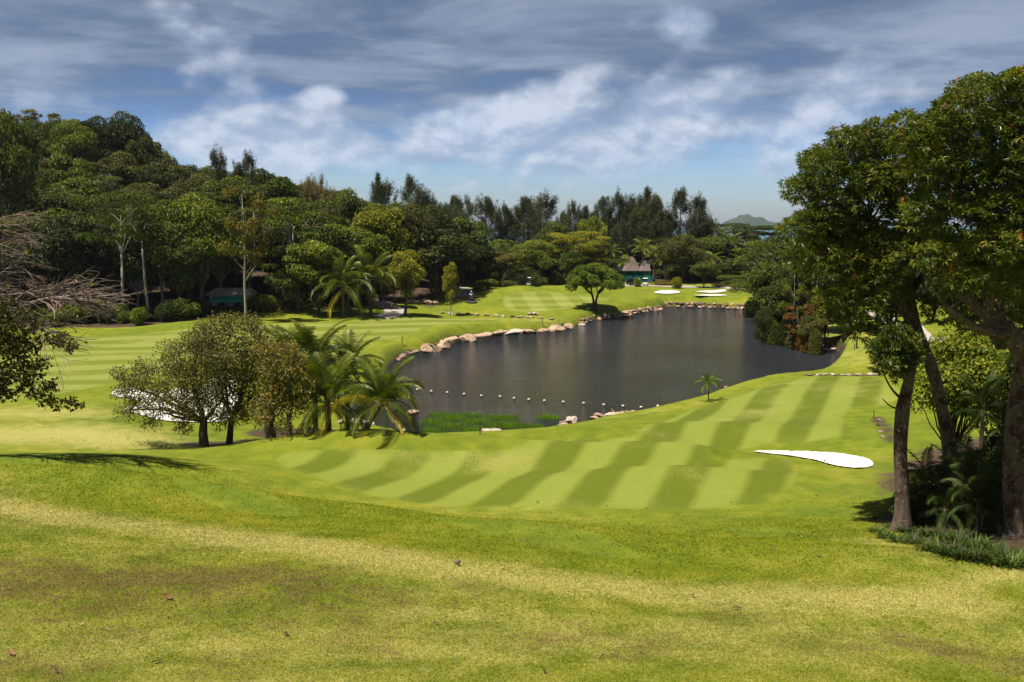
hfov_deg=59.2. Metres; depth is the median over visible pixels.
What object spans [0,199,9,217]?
broadleaf tree
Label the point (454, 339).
boulder
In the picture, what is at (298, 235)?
flat topped tree
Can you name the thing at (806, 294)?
slender tree
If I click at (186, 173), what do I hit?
flat topped tree
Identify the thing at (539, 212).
casuarina tree
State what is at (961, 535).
strap leaf plant
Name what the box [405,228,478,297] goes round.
broadleaf tree
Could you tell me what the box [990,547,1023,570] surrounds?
strap leaf plant
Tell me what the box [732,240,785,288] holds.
flat topped tree
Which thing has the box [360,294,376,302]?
shrub
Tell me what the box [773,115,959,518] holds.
mango tree
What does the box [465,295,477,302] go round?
ride on mower
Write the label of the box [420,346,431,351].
boulder
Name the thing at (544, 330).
boulder
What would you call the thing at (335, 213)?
broadleaf tree
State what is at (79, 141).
broadleaf tree
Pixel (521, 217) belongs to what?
casuarina tree
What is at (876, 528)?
strap leaf plant
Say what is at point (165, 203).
flat topped tree
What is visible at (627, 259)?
coconut palm
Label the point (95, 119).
broadleaf tree
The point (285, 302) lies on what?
shrub
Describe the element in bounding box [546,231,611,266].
flat topped tree
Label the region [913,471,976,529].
understorey palm
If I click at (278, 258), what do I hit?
broadleaf tree
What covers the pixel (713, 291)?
sand bunker
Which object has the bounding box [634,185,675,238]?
casuarina tree
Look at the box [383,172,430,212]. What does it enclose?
casuarina tree
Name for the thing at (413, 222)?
broadleaf tree
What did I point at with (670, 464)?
fairway
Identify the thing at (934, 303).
broadleaf tree
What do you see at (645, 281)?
golf cart
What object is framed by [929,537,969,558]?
strap leaf plant
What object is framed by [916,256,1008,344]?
broadleaf tree
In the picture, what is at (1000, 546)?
strap leaf plant
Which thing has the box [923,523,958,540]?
strap leaf plant
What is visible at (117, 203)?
flat topped tree
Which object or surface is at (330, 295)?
shrub
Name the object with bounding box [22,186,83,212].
broadleaf tree
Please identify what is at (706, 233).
casuarina tree
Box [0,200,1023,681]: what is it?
ground
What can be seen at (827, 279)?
broadleaf tree
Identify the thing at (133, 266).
broadleaf tree
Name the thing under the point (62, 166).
broadleaf tree
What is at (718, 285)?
shrub
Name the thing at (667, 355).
lake
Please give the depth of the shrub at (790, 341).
111.43 m
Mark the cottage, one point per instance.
(228, 296)
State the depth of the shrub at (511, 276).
183.90 m
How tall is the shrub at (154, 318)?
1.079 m
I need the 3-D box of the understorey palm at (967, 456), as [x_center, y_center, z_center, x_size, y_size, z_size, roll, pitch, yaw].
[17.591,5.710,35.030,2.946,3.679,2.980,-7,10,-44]
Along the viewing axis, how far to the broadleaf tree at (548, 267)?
206.21 m
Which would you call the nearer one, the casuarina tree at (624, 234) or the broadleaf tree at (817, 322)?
the broadleaf tree at (817, 322)
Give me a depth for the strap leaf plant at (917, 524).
35.04 m
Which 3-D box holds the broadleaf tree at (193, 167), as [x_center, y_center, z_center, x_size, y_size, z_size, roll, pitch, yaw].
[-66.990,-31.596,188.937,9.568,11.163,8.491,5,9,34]
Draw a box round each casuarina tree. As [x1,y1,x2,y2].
[203,142,263,186]
[298,172,337,201]
[368,172,391,205]
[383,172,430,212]
[425,188,464,212]
[438,194,461,212]
[444,192,509,241]
[482,197,523,242]
[489,195,541,244]
[511,187,570,243]
[555,200,586,242]
[574,205,592,221]
[586,194,628,257]
[603,186,639,253]
[605,211,642,260]
[624,193,667,262]
[626,208,676,261]
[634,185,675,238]
[638,211,685,261]
[648,185,719,238]
[686,207,717,237]
[690,212,718,238]
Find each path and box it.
[372,301,403,317]
[454,284,474,296]
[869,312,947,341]
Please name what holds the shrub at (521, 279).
on the ground at (30, 434)
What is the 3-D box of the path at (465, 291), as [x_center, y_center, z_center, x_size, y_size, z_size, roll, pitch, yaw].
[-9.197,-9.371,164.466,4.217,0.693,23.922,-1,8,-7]
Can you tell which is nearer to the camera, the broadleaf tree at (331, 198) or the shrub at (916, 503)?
the shrub at (916, 503)
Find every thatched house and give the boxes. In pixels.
[607,259,619,270]
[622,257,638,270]
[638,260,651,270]
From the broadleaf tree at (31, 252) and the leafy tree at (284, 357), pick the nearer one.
the leafy tree at (284, 357)
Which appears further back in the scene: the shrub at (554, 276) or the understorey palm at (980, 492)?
the shrub at (554, 276)
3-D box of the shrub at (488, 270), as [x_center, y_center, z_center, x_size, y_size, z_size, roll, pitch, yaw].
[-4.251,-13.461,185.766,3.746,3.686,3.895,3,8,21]
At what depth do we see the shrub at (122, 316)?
118.98 m
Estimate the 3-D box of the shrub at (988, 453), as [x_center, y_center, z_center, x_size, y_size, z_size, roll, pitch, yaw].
[22.096,6.086,42.931,2.799,2.078,2.639,-2,8,-16]
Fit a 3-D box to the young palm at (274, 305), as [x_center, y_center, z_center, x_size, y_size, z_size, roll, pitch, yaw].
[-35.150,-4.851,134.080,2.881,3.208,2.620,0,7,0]
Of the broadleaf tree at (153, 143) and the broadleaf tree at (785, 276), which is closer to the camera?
the broadleaf tree at (785, 276)
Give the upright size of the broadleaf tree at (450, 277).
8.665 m
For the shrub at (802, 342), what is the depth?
108.39 m
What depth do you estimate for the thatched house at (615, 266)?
215.33 m
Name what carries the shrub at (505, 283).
on the ground at (30, 434)
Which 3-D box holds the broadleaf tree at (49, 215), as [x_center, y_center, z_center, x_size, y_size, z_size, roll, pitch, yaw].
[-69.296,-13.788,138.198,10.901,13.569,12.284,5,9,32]
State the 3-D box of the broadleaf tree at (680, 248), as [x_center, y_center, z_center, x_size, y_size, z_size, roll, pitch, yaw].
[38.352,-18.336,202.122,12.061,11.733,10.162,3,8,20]
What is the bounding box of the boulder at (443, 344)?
[435,340,450,348]
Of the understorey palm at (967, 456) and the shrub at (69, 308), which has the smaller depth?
the understorey palm at (967, 456)
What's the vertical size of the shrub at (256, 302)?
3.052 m
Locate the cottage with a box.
[205,288,257,305]
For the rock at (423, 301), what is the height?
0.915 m
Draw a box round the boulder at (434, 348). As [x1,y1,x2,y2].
[422,343,441,352]
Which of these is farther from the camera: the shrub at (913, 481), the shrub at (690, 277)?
the shrub at (690, 277)
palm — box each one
[251,325,317,434]
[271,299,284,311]
[276,319,358,431]
[278,351,373,436]
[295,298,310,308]
[310,251,374,318]
[317,329,386,428]
[330,355,424,438]
[341,245,398,315]
[605,244,623,268]
[611,254,639,270]
[630,239,652,261]
[637,246,664,280]
[652,253,674,279]
[694,371,722,401]
[698,251,726,281]
[708,225,731,256]
[719,232,746,261]
[727,254,751,278]
[746,244,764,257]
[891,446,971,524]
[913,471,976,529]
[920,436,996,520]
[940,461,1003,536]
[947,438,1003,530]
[948,372,1007,482]
[985,397,1007,451]
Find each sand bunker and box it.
[111,375,237,422]
[654,290,679,293]
[697,289,725,292]
[701,294,722,295]
[755,450,872,468]
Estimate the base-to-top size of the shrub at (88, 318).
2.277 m
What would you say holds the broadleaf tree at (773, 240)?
on the ground at (30, 434)
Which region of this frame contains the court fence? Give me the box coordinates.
[617,271,652,280]
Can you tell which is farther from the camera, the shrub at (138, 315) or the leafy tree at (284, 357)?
the shrub at (138, 315)
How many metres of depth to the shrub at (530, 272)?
184.18 m
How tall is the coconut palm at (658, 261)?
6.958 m
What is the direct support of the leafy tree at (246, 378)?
on the ground at (30, 434)
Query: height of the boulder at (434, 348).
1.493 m
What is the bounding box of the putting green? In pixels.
[502,291,611,311]
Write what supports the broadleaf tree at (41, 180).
on the ground at (30, 434)
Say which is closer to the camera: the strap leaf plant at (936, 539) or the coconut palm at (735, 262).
the strap leaf plant at (936, 539)
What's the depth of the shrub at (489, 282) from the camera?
165.09 m
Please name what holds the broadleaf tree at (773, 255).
on the ground at (30, 434)
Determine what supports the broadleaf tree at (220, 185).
on the ground at (30, 434)
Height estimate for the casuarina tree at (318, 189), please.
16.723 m
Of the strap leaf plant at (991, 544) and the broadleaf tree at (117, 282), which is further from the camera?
the broadleaf tree at (117, 282)
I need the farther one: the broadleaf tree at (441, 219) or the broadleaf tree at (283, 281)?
the broadleaf tree at (441, 219)
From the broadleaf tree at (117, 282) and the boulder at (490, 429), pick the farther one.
the broadleaf tree at (117, 282)
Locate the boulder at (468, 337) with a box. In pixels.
[459,333,488,341]
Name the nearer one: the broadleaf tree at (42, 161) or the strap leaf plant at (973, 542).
the strap leaf plant at (973, 542)
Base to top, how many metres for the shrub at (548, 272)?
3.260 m
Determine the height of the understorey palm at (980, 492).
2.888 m
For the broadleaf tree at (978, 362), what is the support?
on the ground at (30, 434)
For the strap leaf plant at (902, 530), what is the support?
on the ground at (30, 434)
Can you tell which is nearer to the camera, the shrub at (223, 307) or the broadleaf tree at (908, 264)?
the broadleaf tree at (908, 264)
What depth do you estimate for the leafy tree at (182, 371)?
53.11 m
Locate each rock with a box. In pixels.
[388,303,397,307]
[408,410,418,414]
[420,299,427,303]
[566,416,577,423]
[593,412,605,416]
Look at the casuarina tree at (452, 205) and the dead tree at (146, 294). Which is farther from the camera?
the casuarina tree at (452, 205)
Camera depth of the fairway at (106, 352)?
100.93 m
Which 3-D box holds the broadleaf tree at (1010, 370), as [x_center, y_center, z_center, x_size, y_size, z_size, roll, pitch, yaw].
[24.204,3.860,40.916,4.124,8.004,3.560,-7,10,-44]
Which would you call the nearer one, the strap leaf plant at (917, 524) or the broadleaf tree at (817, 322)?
the strap leaf plant at (917, 524)
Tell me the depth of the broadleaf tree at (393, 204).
204.05 m
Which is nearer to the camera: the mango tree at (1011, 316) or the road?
the mango tree at (1011, 316)
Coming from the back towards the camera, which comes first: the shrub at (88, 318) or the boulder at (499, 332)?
the boulder at (499, 332)
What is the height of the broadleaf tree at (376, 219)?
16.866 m
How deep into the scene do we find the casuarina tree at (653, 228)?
227.46 m
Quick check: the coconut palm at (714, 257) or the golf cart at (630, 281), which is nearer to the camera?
the golf cart at (630, 281)
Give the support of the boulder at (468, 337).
on the ground at (30, 434)
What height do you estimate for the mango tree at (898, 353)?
8.551 m
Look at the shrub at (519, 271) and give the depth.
190.27 m
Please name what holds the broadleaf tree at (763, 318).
on the ground at (30, 434)
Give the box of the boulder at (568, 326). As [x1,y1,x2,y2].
[563,323,573,328]
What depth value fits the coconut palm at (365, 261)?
130.48 m
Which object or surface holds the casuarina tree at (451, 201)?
on the ground at (30, 434)
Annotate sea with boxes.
[484,225,975,247]
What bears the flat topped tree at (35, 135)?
on the ground at (30, 434)
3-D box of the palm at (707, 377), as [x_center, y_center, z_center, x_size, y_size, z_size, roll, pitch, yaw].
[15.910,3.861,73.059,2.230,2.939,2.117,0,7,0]
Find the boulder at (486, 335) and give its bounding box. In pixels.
[474,331,494,338]
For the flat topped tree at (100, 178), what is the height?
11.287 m
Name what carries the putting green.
on the ground at (30, 434)
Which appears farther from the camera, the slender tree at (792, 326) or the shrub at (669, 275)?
the shrub at (669, 275)
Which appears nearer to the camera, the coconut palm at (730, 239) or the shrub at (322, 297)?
the shrub at (322, 297)
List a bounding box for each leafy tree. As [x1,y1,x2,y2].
[0,292,84,412]
[107,326,242,447]
[187,309,281,444]
[232,335,320,438]
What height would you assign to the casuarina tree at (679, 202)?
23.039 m
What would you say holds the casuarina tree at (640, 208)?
on the ground at (30, 434)
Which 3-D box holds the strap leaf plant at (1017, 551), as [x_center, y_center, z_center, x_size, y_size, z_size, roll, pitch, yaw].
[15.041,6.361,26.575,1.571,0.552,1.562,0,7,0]
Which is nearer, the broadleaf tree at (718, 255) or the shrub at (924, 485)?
the shrub at (924, 485)
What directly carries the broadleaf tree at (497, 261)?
on the ground at (30, 434)
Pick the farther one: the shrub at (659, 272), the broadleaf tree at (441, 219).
the shrub at (659, 272)
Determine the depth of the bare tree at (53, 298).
41.95 m
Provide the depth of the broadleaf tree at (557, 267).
207.07 m
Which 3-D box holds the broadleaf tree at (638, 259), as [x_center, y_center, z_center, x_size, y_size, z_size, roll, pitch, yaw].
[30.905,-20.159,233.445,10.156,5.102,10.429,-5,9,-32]
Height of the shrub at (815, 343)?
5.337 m
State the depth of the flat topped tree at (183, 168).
181.10 m
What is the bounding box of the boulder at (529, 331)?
[523,329,537,333]
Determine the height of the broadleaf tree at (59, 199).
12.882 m
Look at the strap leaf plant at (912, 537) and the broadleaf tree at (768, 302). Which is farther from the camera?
the broadleaf tree at (768, 302)
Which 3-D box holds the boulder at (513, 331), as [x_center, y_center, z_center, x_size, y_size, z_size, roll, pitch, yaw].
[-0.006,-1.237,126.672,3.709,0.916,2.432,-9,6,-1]
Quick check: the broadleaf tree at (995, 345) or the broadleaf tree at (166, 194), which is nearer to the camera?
the broadleaf tree at (995, 345)
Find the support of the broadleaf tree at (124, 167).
on the ground at (30, 434)
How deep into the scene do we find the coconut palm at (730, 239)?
221.37 m
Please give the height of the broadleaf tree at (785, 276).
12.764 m
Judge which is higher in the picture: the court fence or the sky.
the sky
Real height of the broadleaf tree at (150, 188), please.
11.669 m
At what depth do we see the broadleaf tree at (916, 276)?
98.76 m
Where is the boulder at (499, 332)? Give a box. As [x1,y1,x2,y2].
[493,329,507,335]
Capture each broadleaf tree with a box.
[0,107,39,278]
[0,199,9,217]
[0,213,50,298]
[0,238,53,296]
[3,186,36,212]
[17,118,45,159]
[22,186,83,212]
[24,166,62,198]
[27,211,128,304]
[28,149,49,175]
[30,207,101,291]
[35,190,93,214]
[36,116,72,157]
[38,239,80,290]
[41,152,95,180]
[45,176,106,195]
[47,117,98,168]
[79,239,134,303]
[80,115,113,171]
[81,178,124,225]
[85,265,111,294]
[90,110,150,161]
[90,187,149,213]
[94,150,157,186]
[100,237,168,307]
[110,217,159,296]
[114,141,163,156]
[124,181,161,198]
[125,134,161,166]
[134,164,178,192]
[139,225,207,298]
[144,202,194,288]
[146,192,247,314]
[149,161,183,184]
[154,186,189,200]
[157,249,217,300]
[160,152,178,165]
[169,172,215,195]
[183,163,197,171]
[187,165,233,183]
[193,175,260,213]
[209,216,257,287]
[225,259,243,283]
[227,206,281,287]
[243,168,294,259]
[256,225,288,287]
[263,268,306,311]
[275,213,312,229]
[283,183,299,197]
[283,226,333,291]
[285,239,346,314]
[291,184,317,211]
[302,204,350,281]
[321,187,371,247]
[322,195,338,201]
[325,225,394,306]
[352,202,417,301]
[385,250,426,315]
[388,201,414,211]
[392,202,436,299]
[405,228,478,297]
[417,203,459,292]
[437,239,489,289]
[442,262,460,315]
[452,216,490,286]
[471,242,495,281]
[479,250,523,286]
[488,239,513,248]
[491,247,511,252]
[510,239,562,270]
[514,267,539,273]
[525,263,550,271]
[535,220,569,269]
[541,261,565,273]
[557,238,610,268]
[558,249,583,276]
[571,216,607,262]
[618,254,650,262]
[639,260,663,270]
[641,238,670,277]
[652,252,685,278]
[657,233,710,282]
[661,263,691,268]
[669,265,694,280]
[686,248,715,263]
[689,261,721,287]
[694,236,725,253]
[710,262,744,283]
[712,239,729,258]
[714,259,732,280]
[715,239,751,261]
[744,262,782,311]
[753,236,780,248]
[754,306,776,342]
[755,284,796,323]
[762,242,795,322]
[769,258,816,328]
[782,234,840,280]
[796,315,829,337]
[805,281,846,347]
[812,257,851,330]
[816,246,904,316]
[851,261,919,330]
[879,290,926,322]
[881,223,925,320]
[900,322,1011,447]
[916,246,938,322]
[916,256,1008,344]
[955,224,1008,349]
[994,351,1013,419]
[998,356,1013,439]
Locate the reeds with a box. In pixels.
[417,409,559,432]
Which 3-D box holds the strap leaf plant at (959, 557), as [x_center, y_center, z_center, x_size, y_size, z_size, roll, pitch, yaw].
[13.346,6.245,26.724,1.409,0.562,1.643,0,7,0]
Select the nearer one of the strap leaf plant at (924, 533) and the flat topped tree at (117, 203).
the strap leaf plant at (924, 533)
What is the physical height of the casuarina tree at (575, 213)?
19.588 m
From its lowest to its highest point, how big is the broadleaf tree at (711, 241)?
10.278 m
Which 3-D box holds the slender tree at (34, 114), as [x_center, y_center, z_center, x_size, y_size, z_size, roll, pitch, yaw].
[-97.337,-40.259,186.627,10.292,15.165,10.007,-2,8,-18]
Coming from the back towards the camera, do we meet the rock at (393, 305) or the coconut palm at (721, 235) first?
the coconut palm at (721, 235)
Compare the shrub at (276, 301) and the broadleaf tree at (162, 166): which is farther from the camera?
the broadleaf tree at (162, 166)
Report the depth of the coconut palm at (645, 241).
213.63 m
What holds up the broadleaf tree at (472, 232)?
on the ground at (30, 434)
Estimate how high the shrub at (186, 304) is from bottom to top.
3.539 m
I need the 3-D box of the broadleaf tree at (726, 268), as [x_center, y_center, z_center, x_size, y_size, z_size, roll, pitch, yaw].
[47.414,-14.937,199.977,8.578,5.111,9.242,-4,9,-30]
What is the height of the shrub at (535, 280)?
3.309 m
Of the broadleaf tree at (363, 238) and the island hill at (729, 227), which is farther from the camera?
the island hill at (729, 227)
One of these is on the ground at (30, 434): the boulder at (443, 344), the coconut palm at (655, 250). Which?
the coconut palm at (655, 250)
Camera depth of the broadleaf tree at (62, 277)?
133.70 m
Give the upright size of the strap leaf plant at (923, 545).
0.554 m
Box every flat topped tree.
[0,123,46,151]
[28,211,88,224]
[65,172,123,188]
[68,188,167,303]
[76,213,125,226]
[81,162,103,178]
[100,201,132,282]
[121,198,191,302]
[161,169,211,184]
[171,166,191,182]
[178,191,238,215]
[239,197,348,308]
[255,229,304,268]
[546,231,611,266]
[713,223,780,243]
[715,271,758,315]
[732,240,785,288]
[739,225,797,241]
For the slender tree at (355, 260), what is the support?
on the ground at (30, 434)
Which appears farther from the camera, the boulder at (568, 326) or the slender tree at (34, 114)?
the slender tree at (34, 114)
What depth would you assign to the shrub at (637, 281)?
189.48 m
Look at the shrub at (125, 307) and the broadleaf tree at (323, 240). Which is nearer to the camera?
the shrub at (125, 307)
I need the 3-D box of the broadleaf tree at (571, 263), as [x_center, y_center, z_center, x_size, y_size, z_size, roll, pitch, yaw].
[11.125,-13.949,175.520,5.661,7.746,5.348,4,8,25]
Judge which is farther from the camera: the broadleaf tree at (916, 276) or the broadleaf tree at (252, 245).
the broadleaf tree at (252, 245)
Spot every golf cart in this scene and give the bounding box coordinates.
[626,277,633,284]
[642,278,647,285]
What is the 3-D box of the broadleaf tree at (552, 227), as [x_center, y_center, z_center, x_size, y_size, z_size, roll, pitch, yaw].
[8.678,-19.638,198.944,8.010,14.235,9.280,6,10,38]
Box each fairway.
[0,317,498,401]
[271,376,899,509]
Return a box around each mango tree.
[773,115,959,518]
[862,321,929,530]
[884,64,1023,539]
[916,244,1023,512]
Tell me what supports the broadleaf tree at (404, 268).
on the ground at (30, 434)
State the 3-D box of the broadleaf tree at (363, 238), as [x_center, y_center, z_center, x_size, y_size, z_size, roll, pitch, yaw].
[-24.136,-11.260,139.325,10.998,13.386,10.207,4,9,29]
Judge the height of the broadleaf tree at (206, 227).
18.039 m
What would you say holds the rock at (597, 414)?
in the lake
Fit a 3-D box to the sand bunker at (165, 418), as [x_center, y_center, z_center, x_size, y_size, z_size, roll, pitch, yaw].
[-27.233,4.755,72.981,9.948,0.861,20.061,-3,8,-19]
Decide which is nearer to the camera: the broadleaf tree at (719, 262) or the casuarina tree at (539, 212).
the broadleaf tree at (719, 262)
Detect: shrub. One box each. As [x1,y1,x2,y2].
[15,314,42,324]
[31,308,49,314]
[40,313,64,325]
[53,303,83,323]
[70,307,92,322]
[81,306,94,321]
[88,300,104,321]
[93,307,119,322]
[110,303,129,321]
[115,310,131,323]
[128,309,154,320]
[129,306,148,325]
[147,314,158,320]
[154,300,171,320]
[158,300,186,322]
[173,297,200,320]
[189,298,212,315]
[206,307,219,314]
[212,304,230,311]
[218,308,242,313]
[230,306,254,311]
[239,305,256,312]
[241,294,272,312]
[261,294,280,311]
[270,286,283,299]
[278,300,293,307]
[280,291,308,304]
[300,291,314,306]
[312,293,327,305]
[322,289,341,305]
[337,295,363,305]
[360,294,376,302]
[472,270,492,280]
[472,282,484,291]
[475,279,498,288]
[485,268,496,278]
[489,272,507,283]
[499,280,517,286]
[502,268,516,280]
[513,270,524,280]
[514,273,528,285]
[525,268,543,279]
[528,274,547,286]
[543,270,552,283]
[544,270,564,284]
[560,274,567,284]
[633,277,641,286]
[650,280,665,285]
[655,268,663,278]
[666,268,680,279]
[670,276,682,288]
[677,271,696,280]
[711,283,726,286]
[743,294,760,316]
[753,320,766,340]
[765,319,778,344]
[775,319,790,346]
[784,334,799,348]
[794,332,809,353]
[808,325,822,354]
[889,493,943,525]
[909,471,927,495]
[915,481,943,498]
[936,496,993,525]
[957,447,1001,479]
[983,427,1001,455]
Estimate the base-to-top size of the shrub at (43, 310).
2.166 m
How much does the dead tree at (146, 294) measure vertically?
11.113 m
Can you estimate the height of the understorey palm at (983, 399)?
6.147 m
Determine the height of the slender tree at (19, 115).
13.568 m
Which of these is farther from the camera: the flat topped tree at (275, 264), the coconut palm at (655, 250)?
the coconut palm at (655, 250)
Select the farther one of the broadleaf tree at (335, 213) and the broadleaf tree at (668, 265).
the broadleaf tree at (668, 265)
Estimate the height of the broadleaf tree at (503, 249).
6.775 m
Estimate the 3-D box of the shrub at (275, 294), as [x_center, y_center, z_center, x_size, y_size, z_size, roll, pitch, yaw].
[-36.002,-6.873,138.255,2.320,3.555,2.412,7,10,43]
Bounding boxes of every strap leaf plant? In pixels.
[867,525,886,532]
[874,527,896,539]
[883,529,910,542]
[891,522,919,532]
[895,528,930,544]
[905,534,943,551]
[907,525,940,536]
[912,520,924,526]
[914,531,961,554]
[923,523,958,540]
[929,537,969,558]
[934,525,989,545]
[938,543,985,563]
[953,530,1001,553]
[956,540,1009,565]
[969,536,1009,553]
[974,546,1023,567]
[989,538,1019,557]
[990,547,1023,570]
[1000,544,1023,563]
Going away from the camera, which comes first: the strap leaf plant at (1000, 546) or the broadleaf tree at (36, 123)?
the strap leaf plant at (1000, 546)
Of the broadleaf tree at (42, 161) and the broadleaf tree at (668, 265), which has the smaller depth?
the broadleaf tree at (42, 161)
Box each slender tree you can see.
[8,114,24,122]
[20,109,61,125]
[216,185,279,321]
[339,235,359,307]
[777,262,809,347]
[783,304,815,349]
[788,254,820,318]
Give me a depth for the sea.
2568.50 m
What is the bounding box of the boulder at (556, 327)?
[548,324,565,330]
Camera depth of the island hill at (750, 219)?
4207.38 m
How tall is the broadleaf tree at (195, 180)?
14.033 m
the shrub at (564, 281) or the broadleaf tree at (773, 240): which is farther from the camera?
the broadleaf tree at (773, 240)
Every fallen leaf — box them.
[7,648,13,655]
[164,593,172,598]
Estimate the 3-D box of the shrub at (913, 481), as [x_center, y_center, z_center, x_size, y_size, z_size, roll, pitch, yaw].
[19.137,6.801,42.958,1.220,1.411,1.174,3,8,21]
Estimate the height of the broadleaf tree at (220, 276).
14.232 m
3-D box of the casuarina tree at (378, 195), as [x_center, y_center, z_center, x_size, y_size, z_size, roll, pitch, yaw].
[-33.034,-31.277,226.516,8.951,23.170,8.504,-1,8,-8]
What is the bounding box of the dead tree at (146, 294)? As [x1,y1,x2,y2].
[141,241,150,319]
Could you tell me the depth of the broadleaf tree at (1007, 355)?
47.05 m
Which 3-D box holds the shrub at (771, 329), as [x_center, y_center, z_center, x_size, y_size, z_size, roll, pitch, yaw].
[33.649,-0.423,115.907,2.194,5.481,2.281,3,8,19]
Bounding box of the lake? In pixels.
[350,307,840,432]
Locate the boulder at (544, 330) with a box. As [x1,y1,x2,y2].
[537,328,555,331]
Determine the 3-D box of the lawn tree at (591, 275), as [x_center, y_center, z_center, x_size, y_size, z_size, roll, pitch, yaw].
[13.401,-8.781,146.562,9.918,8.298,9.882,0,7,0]
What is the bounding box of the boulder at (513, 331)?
[505,329,524,334]
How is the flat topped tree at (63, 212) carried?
on the ground at (30, 434)
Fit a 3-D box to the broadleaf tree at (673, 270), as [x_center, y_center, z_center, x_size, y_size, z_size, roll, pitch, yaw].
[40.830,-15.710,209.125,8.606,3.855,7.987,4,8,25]
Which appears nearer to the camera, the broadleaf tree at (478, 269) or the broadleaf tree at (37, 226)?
the broadleaf tree at (37, 226)
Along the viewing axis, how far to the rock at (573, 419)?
70.52 m
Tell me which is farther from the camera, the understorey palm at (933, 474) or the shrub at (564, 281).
the shrub at (564, 281)
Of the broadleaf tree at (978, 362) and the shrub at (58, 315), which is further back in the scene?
the shrub at (58, 315)
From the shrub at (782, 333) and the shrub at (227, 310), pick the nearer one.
the shrub at (782, 333)
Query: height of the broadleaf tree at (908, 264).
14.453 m
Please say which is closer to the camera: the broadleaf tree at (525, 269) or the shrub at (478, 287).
the shrub at (478, 287)
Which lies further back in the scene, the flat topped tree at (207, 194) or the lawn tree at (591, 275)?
the flat topped tree at (207, 194)
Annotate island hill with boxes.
[703,222,734,228]
[722,214,777,227]
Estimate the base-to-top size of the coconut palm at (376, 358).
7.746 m
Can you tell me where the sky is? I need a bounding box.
[0,0,1023,224]
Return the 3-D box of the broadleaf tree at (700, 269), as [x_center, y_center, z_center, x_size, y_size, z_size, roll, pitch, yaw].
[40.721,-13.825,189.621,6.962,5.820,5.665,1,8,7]
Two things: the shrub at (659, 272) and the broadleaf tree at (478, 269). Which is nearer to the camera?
the broadleaf tree at (478, 269)
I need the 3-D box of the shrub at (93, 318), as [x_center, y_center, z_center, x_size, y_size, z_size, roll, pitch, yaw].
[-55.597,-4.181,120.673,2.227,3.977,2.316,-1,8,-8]
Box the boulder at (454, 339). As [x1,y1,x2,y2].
[444,334,463,343]
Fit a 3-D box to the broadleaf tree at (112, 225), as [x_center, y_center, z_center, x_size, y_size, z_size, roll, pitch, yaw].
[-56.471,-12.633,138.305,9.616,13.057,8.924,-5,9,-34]
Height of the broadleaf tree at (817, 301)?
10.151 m
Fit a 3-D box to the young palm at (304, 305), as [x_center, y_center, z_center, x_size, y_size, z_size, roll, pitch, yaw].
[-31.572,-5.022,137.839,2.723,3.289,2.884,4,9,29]
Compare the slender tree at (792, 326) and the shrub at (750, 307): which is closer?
the slender tree at (792, 326)
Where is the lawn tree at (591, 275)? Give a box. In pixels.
[565,262,624,312]
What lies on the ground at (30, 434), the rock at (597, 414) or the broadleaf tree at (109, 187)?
the broadleaf tree at (109, 187)
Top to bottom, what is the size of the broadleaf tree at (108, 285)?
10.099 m
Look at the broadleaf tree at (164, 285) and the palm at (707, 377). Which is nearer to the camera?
the palm at (707, 377)
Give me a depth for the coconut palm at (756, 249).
210.55 m
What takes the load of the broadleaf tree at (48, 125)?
on the ground at (30, 434)
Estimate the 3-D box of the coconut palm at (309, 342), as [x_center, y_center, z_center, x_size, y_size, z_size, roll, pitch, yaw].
[-12.951,2.767,59.074,5.852,8.371,5.250,0,7,0]
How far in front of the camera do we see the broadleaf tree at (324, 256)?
128.65 m
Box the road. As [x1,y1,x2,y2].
[601,284,732,288]
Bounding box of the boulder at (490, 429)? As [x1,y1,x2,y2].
[482,427,500,430]
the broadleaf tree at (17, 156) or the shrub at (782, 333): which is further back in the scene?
the broadleaf tree at (17, 156)
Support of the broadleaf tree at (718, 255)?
on the ground at (30, 434)
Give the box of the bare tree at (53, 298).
[0,208,148,388]
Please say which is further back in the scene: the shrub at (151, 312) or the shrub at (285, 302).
the shrub at (285, 302)
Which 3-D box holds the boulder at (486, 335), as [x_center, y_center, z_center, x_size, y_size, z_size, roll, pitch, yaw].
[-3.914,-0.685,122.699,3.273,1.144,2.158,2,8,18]
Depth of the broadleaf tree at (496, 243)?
217.76 m
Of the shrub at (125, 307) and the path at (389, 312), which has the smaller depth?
the shrub at (125, 307)
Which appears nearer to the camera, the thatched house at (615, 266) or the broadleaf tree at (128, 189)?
the broadleaf tree at (128, 189)
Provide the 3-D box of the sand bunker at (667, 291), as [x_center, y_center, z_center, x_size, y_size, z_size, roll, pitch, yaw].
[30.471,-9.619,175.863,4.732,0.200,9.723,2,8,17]
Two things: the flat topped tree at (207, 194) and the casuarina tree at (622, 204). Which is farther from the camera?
the casuarina tree at (622, 204)
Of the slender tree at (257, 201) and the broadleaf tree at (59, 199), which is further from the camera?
the broadleaf tree at (59, 199)
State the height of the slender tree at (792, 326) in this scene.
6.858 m
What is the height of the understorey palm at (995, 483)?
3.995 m
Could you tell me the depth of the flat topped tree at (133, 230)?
119.93 m

